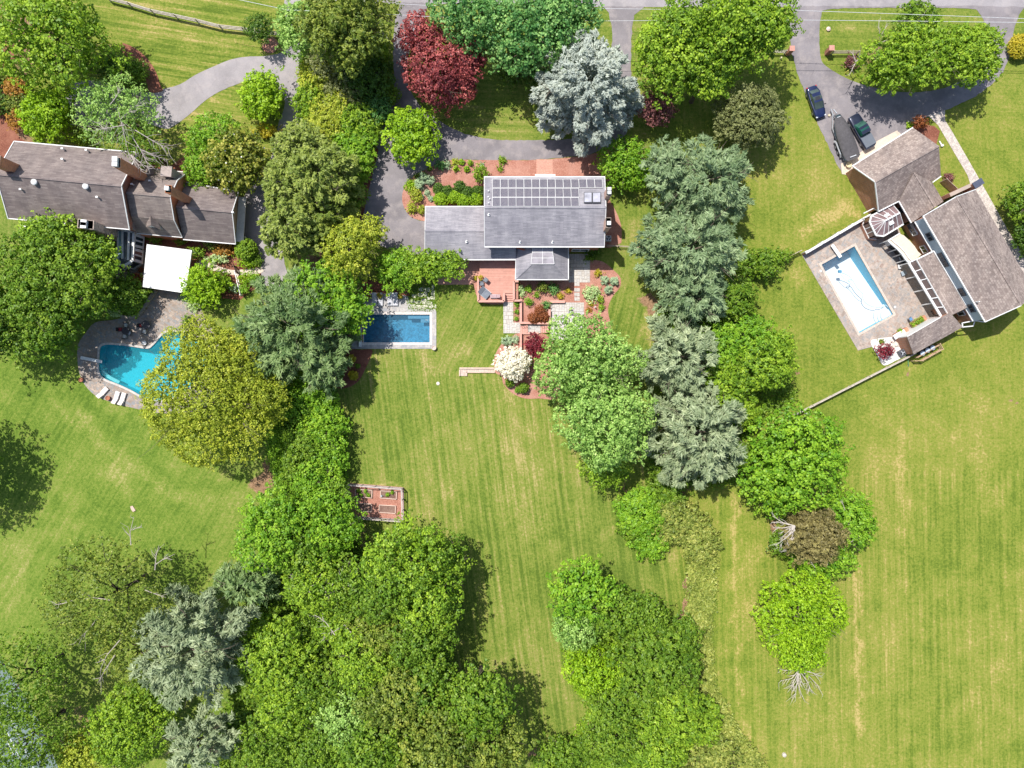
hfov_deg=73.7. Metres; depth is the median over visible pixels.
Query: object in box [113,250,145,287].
patio
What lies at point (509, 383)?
garden shrub
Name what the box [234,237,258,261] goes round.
topiary ball
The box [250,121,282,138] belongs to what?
hedge
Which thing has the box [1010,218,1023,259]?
edge tree
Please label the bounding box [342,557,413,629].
broad tree
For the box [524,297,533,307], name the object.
garden shrub
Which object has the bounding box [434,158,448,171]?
shrub
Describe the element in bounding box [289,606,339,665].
broad tree
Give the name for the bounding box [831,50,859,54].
rail fence
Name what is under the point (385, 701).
broad tree
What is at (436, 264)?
crabapple tree
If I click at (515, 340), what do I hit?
shrub
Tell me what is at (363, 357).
mulch bed
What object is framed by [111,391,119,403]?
sun lounger
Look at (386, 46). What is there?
hedge shrub
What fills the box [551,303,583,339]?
patio
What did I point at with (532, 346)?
japanese maple
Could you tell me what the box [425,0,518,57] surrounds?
green maple
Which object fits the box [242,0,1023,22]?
power line
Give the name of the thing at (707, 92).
oak tree
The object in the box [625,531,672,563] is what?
sumac shrub
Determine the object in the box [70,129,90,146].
shrub
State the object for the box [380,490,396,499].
raised bed
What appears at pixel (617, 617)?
broad tree
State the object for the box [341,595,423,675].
broad tree
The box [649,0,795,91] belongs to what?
oak tree
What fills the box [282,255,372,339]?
green maple
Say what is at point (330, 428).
hedge tree
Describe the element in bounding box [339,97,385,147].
hedge shrub
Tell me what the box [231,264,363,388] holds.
white pine
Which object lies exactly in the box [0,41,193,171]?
mulch bed
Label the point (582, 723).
ground cover
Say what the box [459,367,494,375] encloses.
stone wall
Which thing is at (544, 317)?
barberry
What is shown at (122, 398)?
sun lounger
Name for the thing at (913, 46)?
island tree
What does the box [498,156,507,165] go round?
shrub
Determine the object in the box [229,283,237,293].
shrub
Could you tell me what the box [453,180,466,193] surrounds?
boxwood
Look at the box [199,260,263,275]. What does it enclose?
path
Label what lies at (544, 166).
brick path
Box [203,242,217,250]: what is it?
shrub
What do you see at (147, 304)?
retaining wall
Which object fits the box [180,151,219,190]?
tree
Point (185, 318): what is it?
shrub
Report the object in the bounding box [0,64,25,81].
shrub
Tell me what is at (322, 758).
broad tree
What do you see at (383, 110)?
hedge shrub
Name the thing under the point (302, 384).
hedge tree
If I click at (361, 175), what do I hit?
hedge shrub
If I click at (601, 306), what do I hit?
garden shrub
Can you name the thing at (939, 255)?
window
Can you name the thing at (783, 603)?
lime willow
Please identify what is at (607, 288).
ornamental grass
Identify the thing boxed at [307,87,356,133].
hedge shrub
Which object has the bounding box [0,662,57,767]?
tree
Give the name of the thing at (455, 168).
shrub
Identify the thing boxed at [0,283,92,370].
oak tree
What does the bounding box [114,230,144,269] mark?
sunroom
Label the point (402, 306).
patio
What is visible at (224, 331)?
golden tree
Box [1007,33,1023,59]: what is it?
golden ball shrub
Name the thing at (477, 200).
lime shrub
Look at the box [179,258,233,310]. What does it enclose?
tree
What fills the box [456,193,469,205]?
lime shrub
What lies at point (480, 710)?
broad tree
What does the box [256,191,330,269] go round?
hemlock tree
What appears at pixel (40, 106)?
tree
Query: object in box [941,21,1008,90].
island tree
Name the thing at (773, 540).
thinning tree
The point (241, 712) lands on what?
ground cover
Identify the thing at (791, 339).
broad tree
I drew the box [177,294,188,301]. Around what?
hosta
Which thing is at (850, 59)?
barberry
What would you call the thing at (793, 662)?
lime willow
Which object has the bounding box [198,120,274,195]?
magnolia tree
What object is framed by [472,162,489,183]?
shrub
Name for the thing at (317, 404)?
hedge tree
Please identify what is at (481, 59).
red maple
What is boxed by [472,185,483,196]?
boxwood
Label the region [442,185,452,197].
boxwood
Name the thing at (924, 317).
planter
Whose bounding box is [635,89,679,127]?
plum tree
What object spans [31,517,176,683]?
sparse oak
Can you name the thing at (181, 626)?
grey pine
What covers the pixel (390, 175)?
driveway
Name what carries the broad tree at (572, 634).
on the ground at (924, 662)
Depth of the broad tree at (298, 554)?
90.95 m
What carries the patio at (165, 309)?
on the ground at (924, 662)
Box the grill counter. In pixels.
[892,327,908,339]
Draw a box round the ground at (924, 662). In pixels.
[0,0,1023,767]
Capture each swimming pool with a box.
[97,330,203,402]
[361,312,431,344]
[819,243,895,335]
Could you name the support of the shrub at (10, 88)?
on the ground at (924, 662)
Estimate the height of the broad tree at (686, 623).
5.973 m
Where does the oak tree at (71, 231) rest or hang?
on the ground at (924, 662)
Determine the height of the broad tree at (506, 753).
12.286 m
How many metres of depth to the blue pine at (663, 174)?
90.75 m
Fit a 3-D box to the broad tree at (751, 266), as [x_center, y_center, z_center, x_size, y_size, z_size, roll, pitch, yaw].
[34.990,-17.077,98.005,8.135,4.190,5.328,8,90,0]
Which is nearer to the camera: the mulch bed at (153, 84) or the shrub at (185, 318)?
the shrub at (185, 318)
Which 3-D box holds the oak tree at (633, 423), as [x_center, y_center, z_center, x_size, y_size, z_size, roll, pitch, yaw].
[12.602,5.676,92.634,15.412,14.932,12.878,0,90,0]
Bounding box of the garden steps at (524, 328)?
[520,325,527,332]
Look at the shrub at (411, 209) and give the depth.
98.98 m
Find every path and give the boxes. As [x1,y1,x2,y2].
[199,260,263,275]
[503,302,519,332]
[528,324,539,332]
[536,159,552,173]
[928,110,1023,271]
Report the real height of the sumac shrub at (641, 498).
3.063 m
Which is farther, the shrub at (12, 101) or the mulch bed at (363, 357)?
the mulch bed at (363, 357)
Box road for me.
[335,0,1023,6]
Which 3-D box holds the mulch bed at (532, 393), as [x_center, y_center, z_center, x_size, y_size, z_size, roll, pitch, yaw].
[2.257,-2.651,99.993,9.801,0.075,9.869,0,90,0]
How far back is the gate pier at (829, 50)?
98.75 m
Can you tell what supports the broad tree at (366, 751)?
on the ground at (924, 662)
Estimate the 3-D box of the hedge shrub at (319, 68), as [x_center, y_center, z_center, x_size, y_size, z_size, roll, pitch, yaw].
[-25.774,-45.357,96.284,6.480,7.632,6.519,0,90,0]
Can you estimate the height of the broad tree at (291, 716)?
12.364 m
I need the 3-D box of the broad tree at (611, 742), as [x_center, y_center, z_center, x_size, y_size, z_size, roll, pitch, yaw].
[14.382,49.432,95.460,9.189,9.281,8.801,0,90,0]
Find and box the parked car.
[805,85,825,118]
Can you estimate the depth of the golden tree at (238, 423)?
90.23 m
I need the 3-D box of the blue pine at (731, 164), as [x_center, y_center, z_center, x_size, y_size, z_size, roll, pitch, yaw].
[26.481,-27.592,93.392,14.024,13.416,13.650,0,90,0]
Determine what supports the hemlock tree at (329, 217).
on the ground at (924, 662)
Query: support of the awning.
attached to the house at (964, 267)
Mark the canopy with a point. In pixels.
(165, 268)
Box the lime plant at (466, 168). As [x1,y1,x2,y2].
[463,165,469,172]
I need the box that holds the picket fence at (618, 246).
[606,244,642,247]
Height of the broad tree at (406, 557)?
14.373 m
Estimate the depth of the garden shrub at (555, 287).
99.00 m
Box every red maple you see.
[391,9,446,57]
[396,23,484,117]
[447,37,491,83]
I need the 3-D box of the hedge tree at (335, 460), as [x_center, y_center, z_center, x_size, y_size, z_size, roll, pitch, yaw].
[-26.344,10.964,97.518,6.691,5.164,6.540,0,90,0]
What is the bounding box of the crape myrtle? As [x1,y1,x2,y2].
[239,10,277,46]
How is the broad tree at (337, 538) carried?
on the ground at (924, 662)
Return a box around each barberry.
[527,312,539,324]
[534,304,545,313]
[537,312,548,322]
[841,52,859,68]
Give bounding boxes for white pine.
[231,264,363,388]
[293,337,353,399]
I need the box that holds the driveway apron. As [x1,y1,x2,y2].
[841,131,900,174]
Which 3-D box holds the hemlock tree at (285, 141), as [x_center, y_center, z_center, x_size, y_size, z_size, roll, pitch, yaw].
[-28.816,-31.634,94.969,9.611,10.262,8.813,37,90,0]
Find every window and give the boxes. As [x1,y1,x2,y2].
[135,233,144,248]
[135,248,143,263]
[571,249,589,251]
[909,227,917,235]
[919,245,928,253]
[925,232,933,241]
[936,252,945,261]
[940,259,948,267]
[957,288,966,296]
[957,310,965,315]
[966,304,975,312]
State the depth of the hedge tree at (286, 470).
96.45 m
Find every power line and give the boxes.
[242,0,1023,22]
[375,2,1023,18]
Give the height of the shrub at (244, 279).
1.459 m
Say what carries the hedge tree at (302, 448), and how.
on the ground at (924, 662)
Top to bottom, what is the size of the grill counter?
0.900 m
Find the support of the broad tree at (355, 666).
on the ground at (924, 662)
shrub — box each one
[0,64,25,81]
[0,67,7,88]
[0,88,10,114]
[1,75,27,100]
[1,90,26,115]
[4,107,27,133]
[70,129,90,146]
[92,51,126,85]
[104,308,121,316]
[115,56,150,86]
[131,272,143,283]
[149,236,163,244]
[172,239,187,246]
[180,313,195,324]
[187,245,205,260]
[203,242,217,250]
[203,252,228,264]
[211,243,234,257]
[216,269,236,291]
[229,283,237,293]
[231,255,255,271]
[237,272,255,288]
[237,283,249,294]
[248,270,259,287]
[250,253,263,267]
[287,79,331,121]
[295,53,345,95]
[303,102,344,143]
[304,42,344,83]
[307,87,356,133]
[319,70,367,116]
[327,116,378,166]
[339,52,396,104]
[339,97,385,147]
[341,175,370,210]
[347,354,356,362]
[348,371,358,380]
[349,28,393,67]
[349,156,376,182]
[360,91,393,127]
[373,80,401,106]
[403,177,415,192]
[404,281,442,313]
[405,201,418,214]
[408,186,422,202]
[417,205,424,215]
[433,192,448,205]
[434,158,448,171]
[443,159,450,169]
[447,190,459,204]
[451,158,459,165]
[452,164,460,172]
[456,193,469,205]
[469,192,482,205]
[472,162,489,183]
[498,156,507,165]
[505,377,515,387]
[511,335,519,345]
[517,284,526,297]
[518,382,528,393]
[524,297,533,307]
[525,284,531,293]
[534,281,550,294]
[540,300,551,308]
[546,281,559,295]
[582,284,600,303]
[583,253,595,264]
[584,248,603,256]
[593,269,605,276]
[595,293,604,303]
[598,303,605,311]
[612,483,666,543]
[615,510,645,542]
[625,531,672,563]
[647,479,693,510]
[647,495,711,546]
[680,514,724,565]
[906,120,913,128]
[911,114,930,128]
[942,173,955,182]
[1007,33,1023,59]
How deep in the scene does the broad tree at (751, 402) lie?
94.61 m
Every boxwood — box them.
[432,182,443,193]
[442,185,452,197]
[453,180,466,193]
[461,186,472,198]
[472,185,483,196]
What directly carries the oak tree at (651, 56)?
on the ground at (924, 662)
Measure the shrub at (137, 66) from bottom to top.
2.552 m
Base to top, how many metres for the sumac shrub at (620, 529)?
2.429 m
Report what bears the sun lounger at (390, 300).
on the patio at (402, 306)
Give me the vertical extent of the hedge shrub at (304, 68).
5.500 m
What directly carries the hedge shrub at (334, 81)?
on the ground at (924, 662)
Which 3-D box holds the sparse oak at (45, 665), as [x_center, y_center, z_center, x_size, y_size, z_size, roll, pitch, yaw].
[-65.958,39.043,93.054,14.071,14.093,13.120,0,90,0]
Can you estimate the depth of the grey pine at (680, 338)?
91.03 m
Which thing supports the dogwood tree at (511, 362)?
on the mulch bed at (532, 393)
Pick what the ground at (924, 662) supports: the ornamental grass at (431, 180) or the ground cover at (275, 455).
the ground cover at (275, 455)
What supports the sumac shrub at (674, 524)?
on the ground at (924, 662)
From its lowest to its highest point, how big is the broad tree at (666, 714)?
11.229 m
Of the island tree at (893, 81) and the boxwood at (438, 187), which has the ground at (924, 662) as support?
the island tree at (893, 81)
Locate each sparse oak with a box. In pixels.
[0,625,79,725]
[0,690,78,767]
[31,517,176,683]
[87,615,166,687]
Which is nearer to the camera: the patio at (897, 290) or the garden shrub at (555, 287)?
the garden shrub at (555, 287)
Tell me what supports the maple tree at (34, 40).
on the ground at (924, 662)
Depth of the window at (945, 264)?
95.61 m
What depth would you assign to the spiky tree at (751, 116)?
93.23 m
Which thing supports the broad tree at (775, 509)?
on the ground at (924, 662)
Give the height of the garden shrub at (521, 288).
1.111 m
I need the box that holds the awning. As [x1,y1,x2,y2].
[879,233,920,262]
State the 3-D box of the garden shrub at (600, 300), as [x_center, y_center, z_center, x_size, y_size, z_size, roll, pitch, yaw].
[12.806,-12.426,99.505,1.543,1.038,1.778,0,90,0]
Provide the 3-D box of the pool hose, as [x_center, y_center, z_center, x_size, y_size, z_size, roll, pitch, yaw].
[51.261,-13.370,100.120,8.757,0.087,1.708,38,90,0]
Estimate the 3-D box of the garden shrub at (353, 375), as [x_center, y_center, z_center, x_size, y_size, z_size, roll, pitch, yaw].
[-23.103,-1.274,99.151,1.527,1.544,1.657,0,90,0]
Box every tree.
[0,0,132,102]
[0,216,118,344]
[0,281,21,362]
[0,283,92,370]
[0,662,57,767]
[14,78,77,144]
[17,207,88,269]
[49,725,106,767]
[67,70,180,175]
[79,231,130,290]
[79,678,181,767]
[100,271,151,318]
[115,122,168,171]
[120,676,178,713]
[135,311,292,471]
[173,318,252,394]
[179,110,243,175]
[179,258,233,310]
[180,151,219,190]
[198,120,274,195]
[227,606,322,707]
[229,482,308,576]
[229,712,306,767]
[232,368,292,422]
[233,64,287,130]
[251,665,329,739]
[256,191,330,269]
[259,156,302,221]
[268,472,306,510]
[269,118,338,179]
[270,377,314,426]
[271,0,314,62]
[271,527,331,582]
[274,413,313,446]
[279,451,321,492]
[279,553,351,620]
[279,648,352,724]
[281,426,327,481]
[282,456,344,513]
[284,138,364,220]
[287,712,351,767]
[288,489,368,567]
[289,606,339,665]
[290,369,320,401]
[291,0,396,79]
[296,405,353,458]
[298,386,340,426]
[302,191,352,246]
[304,685,378,759]
[306,441,349,479]
[307,376,337,401]
[307,597,373,652]
[317,551,369,622]
[325,474,355,506]
[325,705,427,767]
[329,623,399,700]
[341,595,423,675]
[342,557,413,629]
[349,664,436,747]
[350,507,460,609]
[366,0,403,39]
[373,244,422,296]
[380,601,459,676]
[382,643,464,731]
[392,245,468,287]
[393,550,464,637]
[396,691,488,767]
[420,529,477,593]
[438,659,526,754]
[453,713,537,767]
[491,345,531,382]
[494,48,536,92]
[529,731,593,767]
[531,307,649,408]
[545,553,625,628]
[549,380,659,474]
[550,590,599,651]
[560,635,630,698]
[572,726,603,767]
[575,447,634,494]
[581,712,641,767]
[582,584,648,646]
[586,671,654,735]
[591,134,652,194]
[602,616,703,715]
[614,726,693,767]
[619,587,671,641]
[629,672,707,746]
[631,0,720,110]
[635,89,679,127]
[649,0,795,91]
[660,691,724,750]
[665,610,707,661]
[684,52,735,103]
[686,734,745,767]
[696,320,743,380]
[701,353,751,410]
[710,82,791,154]
[713,273,764,325]
[720,313,781,371]
[723,0,805,62]
[725,389,765,432]
[733,246,784,284]
[734,333,803,393]
[744,475,803,519]
[760,244,794,266]
[765,529,792,560]
[770,500,858,568]
[771,324,797,362]
[785,550,861,580]
[818,483,880,555]
[846,13,932,75]
[852,45,931,96]
[857,12,996,94]
[891,0,942,40]
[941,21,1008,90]
[1000,181,1023,225]
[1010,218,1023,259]
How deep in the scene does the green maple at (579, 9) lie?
89.81 m
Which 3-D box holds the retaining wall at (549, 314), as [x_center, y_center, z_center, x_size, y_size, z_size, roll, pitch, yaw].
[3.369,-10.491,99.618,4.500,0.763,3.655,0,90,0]
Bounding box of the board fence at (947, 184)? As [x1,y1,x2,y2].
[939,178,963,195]
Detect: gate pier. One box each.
[785,46,794,55]
[824,45,834,55]
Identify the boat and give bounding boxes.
[834,114,859,160]
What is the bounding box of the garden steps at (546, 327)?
[540,325,548,332]
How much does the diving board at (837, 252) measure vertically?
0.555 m
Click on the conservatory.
(880, 224)
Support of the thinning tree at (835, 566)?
on the ground at (924, 662)
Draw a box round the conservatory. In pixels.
[860,205,903,240]
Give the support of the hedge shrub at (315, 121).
on the ground at (924, 662)
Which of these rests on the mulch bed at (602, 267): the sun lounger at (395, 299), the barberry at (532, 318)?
the barberry at (532, 318)
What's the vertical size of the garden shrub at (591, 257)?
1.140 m
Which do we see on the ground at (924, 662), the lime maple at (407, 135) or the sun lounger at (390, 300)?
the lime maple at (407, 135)
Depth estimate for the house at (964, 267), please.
95.32 m
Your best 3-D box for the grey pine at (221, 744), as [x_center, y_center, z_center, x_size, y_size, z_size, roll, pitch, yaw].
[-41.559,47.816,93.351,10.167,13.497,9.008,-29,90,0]
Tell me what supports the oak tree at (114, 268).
on the ground at (924, 662)
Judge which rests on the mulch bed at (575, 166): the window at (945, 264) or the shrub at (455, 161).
the shrub at (455, 161)
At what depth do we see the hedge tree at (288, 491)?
96.67 m
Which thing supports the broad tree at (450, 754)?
on the ground at (924, 662)
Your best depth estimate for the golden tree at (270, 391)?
92.42 m
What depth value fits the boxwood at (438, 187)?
98.78 m
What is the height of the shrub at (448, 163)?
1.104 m
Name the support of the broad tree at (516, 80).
on the ground at (924, 662)
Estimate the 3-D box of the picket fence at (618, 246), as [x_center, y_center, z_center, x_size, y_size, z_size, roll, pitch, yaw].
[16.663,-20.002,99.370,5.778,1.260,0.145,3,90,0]
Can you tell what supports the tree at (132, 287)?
on the ground at (924, 662)
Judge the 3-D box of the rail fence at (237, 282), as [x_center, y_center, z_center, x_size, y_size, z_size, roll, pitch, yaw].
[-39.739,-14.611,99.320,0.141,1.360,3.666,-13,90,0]
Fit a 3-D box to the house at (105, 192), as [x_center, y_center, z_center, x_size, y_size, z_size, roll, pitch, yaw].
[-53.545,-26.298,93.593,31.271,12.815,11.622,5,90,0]
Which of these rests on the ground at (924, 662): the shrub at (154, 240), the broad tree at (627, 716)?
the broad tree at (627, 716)
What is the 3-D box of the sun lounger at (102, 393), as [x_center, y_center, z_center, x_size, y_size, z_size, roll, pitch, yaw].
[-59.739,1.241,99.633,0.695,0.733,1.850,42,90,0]
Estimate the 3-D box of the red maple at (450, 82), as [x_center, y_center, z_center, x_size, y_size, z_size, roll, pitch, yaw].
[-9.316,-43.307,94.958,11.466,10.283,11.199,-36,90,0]
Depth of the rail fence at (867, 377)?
99.18 m
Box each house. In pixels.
[0,141,245,244]
[425,174,610,280]
[846,127,1023,353]
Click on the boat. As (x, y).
(848, 146)
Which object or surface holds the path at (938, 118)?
on the ground at (924, 662)
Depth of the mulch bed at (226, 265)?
99.96 m
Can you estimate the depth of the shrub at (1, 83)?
98.46 m
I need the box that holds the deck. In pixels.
[477,261,520,302]
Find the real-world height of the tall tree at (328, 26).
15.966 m
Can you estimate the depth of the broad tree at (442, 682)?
89.16 m
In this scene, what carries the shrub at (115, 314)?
on the ground at (924, 662)
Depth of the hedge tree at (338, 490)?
95.53 m
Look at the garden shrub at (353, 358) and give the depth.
98.92 m
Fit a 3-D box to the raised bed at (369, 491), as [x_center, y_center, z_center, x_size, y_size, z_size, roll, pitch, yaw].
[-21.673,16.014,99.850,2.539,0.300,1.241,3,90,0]
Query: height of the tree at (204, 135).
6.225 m
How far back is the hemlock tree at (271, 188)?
91.32 m
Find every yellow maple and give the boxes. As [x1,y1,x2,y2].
[318,215,379,283]
[356,211,389,247]
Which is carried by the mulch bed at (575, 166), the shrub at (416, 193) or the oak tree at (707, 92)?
the shrub at (416, 193)
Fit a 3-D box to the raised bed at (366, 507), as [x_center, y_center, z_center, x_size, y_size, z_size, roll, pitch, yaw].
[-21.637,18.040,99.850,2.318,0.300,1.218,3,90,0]
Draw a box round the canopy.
[143,244,195,292]
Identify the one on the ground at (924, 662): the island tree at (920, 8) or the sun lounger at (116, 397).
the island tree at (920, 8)
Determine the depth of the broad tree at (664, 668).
90.88 m
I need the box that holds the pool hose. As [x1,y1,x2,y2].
[840,273,887,306]
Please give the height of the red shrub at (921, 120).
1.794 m
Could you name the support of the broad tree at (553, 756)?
on the ground at (924, 662)
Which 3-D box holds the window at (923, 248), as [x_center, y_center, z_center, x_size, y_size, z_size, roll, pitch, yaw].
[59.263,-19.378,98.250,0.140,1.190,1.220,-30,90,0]
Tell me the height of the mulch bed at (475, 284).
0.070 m
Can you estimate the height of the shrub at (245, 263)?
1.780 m
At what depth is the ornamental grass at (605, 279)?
99.21 m
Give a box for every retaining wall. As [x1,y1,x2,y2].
[120,290,157,318]
[520,299,550,324]
[549,300,564,302]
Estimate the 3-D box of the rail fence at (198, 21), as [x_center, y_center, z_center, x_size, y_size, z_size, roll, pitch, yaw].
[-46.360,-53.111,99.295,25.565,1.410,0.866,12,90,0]
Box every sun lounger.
[96,386,108,398]
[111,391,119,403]
[117,392,126,404]
[372,293,376,305]
[378,293,382,305]
[387,293,392,305]
[393,293,397,305]
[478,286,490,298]
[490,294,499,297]
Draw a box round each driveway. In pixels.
[66,0,300,285]
[361,2,644,254]
[790,5,1023,172]
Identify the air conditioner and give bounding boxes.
[605,236,610,241]
[896,349,905,356]
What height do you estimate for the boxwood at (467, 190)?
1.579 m
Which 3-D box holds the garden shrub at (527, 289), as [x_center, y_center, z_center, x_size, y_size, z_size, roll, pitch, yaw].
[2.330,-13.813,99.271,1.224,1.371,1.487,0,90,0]
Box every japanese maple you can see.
[523,331,546,360]
[874,341,894,359]
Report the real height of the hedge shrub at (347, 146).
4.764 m
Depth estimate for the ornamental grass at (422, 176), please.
98.92 m
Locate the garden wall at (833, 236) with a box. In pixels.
[801,218,863,254]
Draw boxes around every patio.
[77,289,218,412]
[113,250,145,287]
[351,293,435,348]
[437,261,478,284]
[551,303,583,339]
[569,254,589,281]
[802,222,928,349]
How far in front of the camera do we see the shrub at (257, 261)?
98.85 m
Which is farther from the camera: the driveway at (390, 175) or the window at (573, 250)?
the driveway at (390, 175)
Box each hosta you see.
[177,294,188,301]
[184,300,201,312]
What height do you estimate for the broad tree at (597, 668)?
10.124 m
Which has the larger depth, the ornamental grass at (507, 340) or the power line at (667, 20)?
the ornamental grass at (507, 340)
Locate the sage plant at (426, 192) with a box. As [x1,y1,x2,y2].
[424,189,430,196]
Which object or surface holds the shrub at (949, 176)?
on the ground at (924, 662)
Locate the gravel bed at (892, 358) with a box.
[871,337,905,364]
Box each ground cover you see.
[188,527,513,767]
[262,398,352,533]
[293,29,392,250]
[546,595,698,767]
[640,292,800,494]
[670,532,769,767]
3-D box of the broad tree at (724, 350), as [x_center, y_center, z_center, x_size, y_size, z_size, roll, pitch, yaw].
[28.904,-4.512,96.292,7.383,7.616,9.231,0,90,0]
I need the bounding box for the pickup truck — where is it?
[848,113,875,150]
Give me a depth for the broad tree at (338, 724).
89.95 m
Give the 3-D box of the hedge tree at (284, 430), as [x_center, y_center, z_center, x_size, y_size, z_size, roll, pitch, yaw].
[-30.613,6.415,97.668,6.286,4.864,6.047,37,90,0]
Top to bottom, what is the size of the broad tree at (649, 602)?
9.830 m
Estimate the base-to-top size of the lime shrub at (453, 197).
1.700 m
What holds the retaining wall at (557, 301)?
on the mulch bed at (602, 267)
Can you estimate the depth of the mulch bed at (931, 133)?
99.95 m
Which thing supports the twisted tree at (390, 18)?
on the ground at (924, 662)
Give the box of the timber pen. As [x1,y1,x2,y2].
[912,343,943,360]
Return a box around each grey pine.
[127,582,261,712]
[162,702,242,767]
[633,312,719,398]
[638,377,748,489]
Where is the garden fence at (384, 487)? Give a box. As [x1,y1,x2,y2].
[346,483,403,521]
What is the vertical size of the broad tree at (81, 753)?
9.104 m
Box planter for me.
[909,315,926,327]
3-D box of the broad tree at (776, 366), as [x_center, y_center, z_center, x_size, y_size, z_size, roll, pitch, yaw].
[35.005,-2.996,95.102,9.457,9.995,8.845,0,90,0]
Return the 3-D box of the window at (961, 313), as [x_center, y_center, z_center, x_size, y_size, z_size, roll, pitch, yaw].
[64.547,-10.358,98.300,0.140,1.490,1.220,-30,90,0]
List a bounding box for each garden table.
[122,327,128,334]
[141,320,149,328]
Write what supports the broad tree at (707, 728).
on the ground at (924, 662)
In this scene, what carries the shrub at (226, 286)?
on the mulch bed at (226, 265)
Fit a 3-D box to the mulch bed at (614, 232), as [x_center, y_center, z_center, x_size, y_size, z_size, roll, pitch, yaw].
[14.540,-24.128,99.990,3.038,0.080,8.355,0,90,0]
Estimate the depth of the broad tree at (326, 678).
90.60 m
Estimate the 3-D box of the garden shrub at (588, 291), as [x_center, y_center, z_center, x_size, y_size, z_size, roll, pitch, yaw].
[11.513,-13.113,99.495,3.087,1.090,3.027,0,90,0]
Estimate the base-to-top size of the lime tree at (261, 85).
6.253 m
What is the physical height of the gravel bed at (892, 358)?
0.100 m
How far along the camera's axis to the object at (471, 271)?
99.92 m
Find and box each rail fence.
[109,0,278,34]
[234,270,243,295]
[766,50,787,53]
[792,353,915,414]
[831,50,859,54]
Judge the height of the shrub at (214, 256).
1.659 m
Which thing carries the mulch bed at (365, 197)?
on the ground at (924, 662)
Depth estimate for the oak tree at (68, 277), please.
90.20 m
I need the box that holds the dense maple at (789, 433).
[736,400,855,515]
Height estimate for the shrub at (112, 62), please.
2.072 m
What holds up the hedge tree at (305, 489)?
on the ground at (924, 662)
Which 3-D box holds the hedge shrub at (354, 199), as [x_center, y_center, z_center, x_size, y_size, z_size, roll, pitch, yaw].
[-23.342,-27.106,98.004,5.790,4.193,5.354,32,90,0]
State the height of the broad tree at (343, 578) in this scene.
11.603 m
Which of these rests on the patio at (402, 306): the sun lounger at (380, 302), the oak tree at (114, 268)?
the sun lounger at (380, 302)
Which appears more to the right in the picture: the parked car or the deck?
the parked car
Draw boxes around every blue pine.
[627,203,747,301]
[638,134,692,209]
[651,269,728,331]
[655,133,754,231]
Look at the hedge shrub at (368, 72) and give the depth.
95.44 m
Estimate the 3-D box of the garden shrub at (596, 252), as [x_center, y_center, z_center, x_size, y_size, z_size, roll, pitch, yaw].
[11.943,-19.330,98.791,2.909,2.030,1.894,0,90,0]
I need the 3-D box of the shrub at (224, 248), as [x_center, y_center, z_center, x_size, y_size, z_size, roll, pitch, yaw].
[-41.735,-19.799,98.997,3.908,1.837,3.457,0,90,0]
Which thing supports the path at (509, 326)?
on the ground at (924, 662)
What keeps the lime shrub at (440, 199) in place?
on the mulch bed at (575, 166)
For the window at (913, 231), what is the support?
in the house at (964, 267)
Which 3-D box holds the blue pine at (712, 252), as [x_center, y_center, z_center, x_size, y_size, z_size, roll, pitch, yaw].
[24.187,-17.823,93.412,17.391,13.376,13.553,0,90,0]
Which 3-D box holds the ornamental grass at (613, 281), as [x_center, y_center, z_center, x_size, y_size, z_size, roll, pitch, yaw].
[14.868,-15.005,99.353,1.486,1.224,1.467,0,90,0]
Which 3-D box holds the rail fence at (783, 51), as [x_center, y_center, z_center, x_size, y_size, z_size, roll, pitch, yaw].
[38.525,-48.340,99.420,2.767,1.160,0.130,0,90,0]
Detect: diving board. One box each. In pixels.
[80,356,101,362]
[830,244,841,257]
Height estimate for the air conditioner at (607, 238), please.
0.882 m
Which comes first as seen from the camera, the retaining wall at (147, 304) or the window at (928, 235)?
the window at (928, 235)
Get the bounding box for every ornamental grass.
[414,178,424,190]
[419,172,427,181]
[425,175,434,184]
[501,335,511,345]
[600,275,609,285]
[603,285,612,293]
[609,277,618,285]
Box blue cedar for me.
[529,27,645,157]
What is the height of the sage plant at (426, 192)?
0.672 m
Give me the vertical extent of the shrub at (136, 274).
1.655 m
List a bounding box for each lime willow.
[749,567,853,703]
[766,625,829,677]
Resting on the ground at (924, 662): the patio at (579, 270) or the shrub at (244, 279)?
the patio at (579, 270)
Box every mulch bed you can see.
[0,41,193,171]
[119,43,162,92]
[142,240,260,299]
[262,37,278,52]
[332,335,372,387]
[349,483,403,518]
[351,148,377,219]
[362,280,409,295]
[402,144,627,220]
[473,279,502,303]
[494,333,560,399]
[513,301,519,322]
[520,260,620,349]
[605,200,621,247]
[911,124,939,143]
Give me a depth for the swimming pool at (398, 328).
101.50 m
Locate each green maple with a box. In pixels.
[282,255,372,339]
[323,290,375,335]
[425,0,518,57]
[476,0,583,77]
[531,0,604,42]
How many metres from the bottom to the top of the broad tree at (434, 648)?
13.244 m
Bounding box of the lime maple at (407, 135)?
[381,105,442,169]
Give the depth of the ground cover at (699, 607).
99.15 m
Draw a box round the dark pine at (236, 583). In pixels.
[211,551,289,607]
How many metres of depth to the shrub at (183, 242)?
98.83 m
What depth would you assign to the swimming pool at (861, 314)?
101.43 m
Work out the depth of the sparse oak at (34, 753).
90.85 m
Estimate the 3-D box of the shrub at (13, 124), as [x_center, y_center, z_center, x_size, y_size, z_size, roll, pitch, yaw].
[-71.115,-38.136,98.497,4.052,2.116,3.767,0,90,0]
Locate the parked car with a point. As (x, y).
(813, 95)
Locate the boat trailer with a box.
[828,109,844,160]
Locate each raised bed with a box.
[355,489,372,497]
[356,503,371,511]
[379,504,395,513]
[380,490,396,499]
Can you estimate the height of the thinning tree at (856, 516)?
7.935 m

